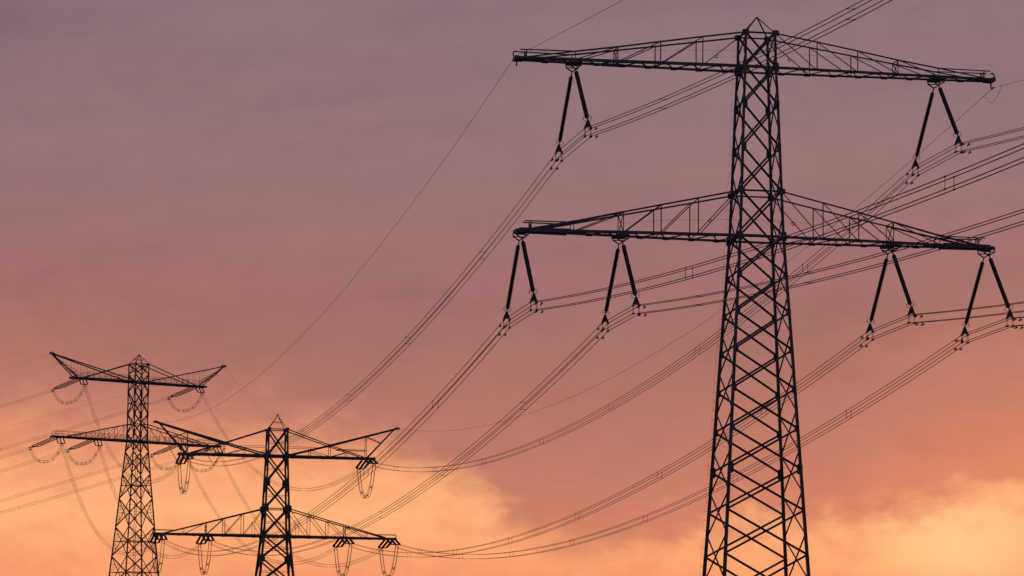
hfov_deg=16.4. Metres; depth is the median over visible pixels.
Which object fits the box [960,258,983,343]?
insulator string
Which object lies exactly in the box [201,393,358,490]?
conductor bundle
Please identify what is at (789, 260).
earth wire
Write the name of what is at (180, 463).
strain insulator
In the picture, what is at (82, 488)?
conductor bundle
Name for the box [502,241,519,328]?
insulator string
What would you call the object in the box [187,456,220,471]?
jumper loop
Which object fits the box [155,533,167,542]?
strain insulator
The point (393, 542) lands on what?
strain insulator
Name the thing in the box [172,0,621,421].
earth wire
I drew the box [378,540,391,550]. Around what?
strain insulator
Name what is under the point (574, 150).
conductor bundle
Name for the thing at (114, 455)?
conductor bundle
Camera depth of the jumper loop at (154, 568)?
510.05 m
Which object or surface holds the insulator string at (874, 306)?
hanging from the transmission tower at (736, 237)
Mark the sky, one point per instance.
(187, 186)
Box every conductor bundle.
[0,390,49,407]
[0,398,165,449]
[0,458,180,513]
[2,450,65,471]
[2,456,146,501]
[61,445,152,555]
[84,386,179,483]
[98,448,197,558]
[163,143,1023,555]
[185,457,333,564]
[190,0,891,465]
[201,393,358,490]
[210,209,1023,555]
[221,458,379,566]
[350,301,1023,556]
[377,127,1023,471]
[397,316,1023,558]
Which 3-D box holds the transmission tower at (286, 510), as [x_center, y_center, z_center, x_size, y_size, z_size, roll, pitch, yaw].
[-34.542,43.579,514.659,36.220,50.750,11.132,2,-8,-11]
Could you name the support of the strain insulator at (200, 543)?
attached to the transmission tower at (286, 510)
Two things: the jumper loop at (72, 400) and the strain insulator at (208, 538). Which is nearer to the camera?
the strain insulator at (208, 538)
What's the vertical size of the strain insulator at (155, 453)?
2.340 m
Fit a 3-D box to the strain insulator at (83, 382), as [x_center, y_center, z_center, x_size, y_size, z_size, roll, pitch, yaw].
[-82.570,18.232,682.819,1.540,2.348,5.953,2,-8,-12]
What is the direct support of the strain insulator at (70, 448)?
attached to the transmission tower at (127, 440)
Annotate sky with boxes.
[0,0,1023,575]
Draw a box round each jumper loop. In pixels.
[29,444,62,462]
[52,385,84,403]
[67,446,98,464]
[152,455,181,469]
[152,541,164,573]
[168,394,200,411]
[178,461,190,493]
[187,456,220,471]
[198,542,211,574]
[334,547,351,575]
[357,466,375,497]
[379,545,397,575]
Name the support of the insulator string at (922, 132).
hanging from the transmission tower at (736, 237)
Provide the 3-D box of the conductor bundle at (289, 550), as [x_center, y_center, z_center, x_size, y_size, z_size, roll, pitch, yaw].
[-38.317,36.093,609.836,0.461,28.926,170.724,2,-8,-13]
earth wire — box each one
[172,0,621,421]
[399,80,1021,430]
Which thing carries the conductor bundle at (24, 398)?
attached to the strain insulator at (65, 384)
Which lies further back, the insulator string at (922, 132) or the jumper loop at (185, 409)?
the jumper loop at (185, 409)
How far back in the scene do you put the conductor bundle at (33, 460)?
692.85 m
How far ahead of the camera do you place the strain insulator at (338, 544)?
521.43 m
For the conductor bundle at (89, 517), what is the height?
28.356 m
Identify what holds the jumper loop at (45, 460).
attached to the strain insulator at (32, 446)
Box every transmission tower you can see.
[49,352,225,575]
[151,414,399,575]
[512,17,995,575]
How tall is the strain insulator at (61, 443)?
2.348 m
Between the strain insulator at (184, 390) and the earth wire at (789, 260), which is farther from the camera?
the strain insulator at (184, 390)
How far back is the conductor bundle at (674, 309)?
219.59 m
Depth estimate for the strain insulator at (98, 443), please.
682.62 m
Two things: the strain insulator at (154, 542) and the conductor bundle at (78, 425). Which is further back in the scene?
the conductor bundle at (78, 425)
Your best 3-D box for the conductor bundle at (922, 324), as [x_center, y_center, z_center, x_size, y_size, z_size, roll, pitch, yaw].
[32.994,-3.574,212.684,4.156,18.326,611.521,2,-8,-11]
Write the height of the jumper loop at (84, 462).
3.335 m
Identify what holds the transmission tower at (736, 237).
on the ground
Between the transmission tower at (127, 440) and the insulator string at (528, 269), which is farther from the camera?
the transmission tower at (127, 440)
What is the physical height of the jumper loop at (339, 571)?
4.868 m
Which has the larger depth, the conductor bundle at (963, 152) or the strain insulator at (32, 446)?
the strain insulator at (32, 446)
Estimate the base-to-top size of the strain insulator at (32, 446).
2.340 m
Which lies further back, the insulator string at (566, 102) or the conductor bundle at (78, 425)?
the conductor bundle at (78, 425)
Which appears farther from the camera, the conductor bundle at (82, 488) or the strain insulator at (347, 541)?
the conductor bundle at (82, 488)
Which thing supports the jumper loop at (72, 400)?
attached to the strain insulator at (65, 384)
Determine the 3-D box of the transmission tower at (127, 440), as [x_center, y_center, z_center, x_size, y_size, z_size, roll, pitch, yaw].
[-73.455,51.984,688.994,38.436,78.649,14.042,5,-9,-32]
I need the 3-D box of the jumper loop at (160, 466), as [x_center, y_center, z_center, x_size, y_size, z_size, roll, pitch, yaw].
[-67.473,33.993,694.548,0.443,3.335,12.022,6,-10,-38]
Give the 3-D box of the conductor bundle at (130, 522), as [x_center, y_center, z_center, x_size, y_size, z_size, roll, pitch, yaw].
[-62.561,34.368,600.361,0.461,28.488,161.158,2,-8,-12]
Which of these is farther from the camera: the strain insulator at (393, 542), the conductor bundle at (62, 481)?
the conductor bundle at (62, 481)
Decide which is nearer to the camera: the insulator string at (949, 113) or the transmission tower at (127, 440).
the insulator string at (949, 113)
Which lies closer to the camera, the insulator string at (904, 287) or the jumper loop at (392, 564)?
the insulator string at (904, 287)
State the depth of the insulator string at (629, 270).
234.03 m
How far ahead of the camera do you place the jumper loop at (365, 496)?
517.41 m
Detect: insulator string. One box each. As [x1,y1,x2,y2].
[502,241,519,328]
[521,238,537,311]
[555,72,572,161]
[574,68,591,137]
[601,245,619,331]
[621,241,639,314]
[866,255,887,340]
[892,251,915,323]
[911,89,933,176]
[938,85,962,153]
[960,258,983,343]
[989,255,1013,327]
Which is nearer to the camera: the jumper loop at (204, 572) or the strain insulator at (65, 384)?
the jumper loop at (204, 572)
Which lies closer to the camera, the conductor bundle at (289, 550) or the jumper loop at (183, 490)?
the jumper loop at (183, 490)
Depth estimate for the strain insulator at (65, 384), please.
688.20 m
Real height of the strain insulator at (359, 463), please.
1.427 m
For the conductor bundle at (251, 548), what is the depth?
598.79 m
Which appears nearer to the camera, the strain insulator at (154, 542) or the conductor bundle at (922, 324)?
the conductor bundle at (922, 324)
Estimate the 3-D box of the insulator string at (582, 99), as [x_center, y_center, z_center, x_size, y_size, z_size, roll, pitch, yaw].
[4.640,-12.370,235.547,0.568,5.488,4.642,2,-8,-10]
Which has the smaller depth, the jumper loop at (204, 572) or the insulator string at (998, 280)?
the insulator string at (998, 280)
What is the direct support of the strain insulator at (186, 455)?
attached to the transmission tower at (286, 510)
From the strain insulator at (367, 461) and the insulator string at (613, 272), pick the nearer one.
the insulator string at (613, 272)
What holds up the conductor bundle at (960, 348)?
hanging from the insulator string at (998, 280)
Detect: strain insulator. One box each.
[28,437,57,449]
[51,379,80,391]
[56,437,64,444]
[66,440,95,451]
[79,378,87,386]
[93,439,102,448]
[149,535,162,546]
[151,445,177,456]
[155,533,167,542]
[167,387,197,399]
[175,455,188,467]
[181,453,193,461]
[196,536,209,547]
[201,534,214,543]
[332,539,345,549]
[341,538,354,546]
[355,460,369,470]
[364,458,377,466]
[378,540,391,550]
[386,539,400,547]
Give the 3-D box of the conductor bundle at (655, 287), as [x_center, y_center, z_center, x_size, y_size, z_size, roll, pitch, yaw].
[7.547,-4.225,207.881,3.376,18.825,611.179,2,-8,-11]
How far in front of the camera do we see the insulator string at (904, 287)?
237.36 m
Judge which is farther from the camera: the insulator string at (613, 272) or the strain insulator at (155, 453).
the strain insulator at (155, 453)

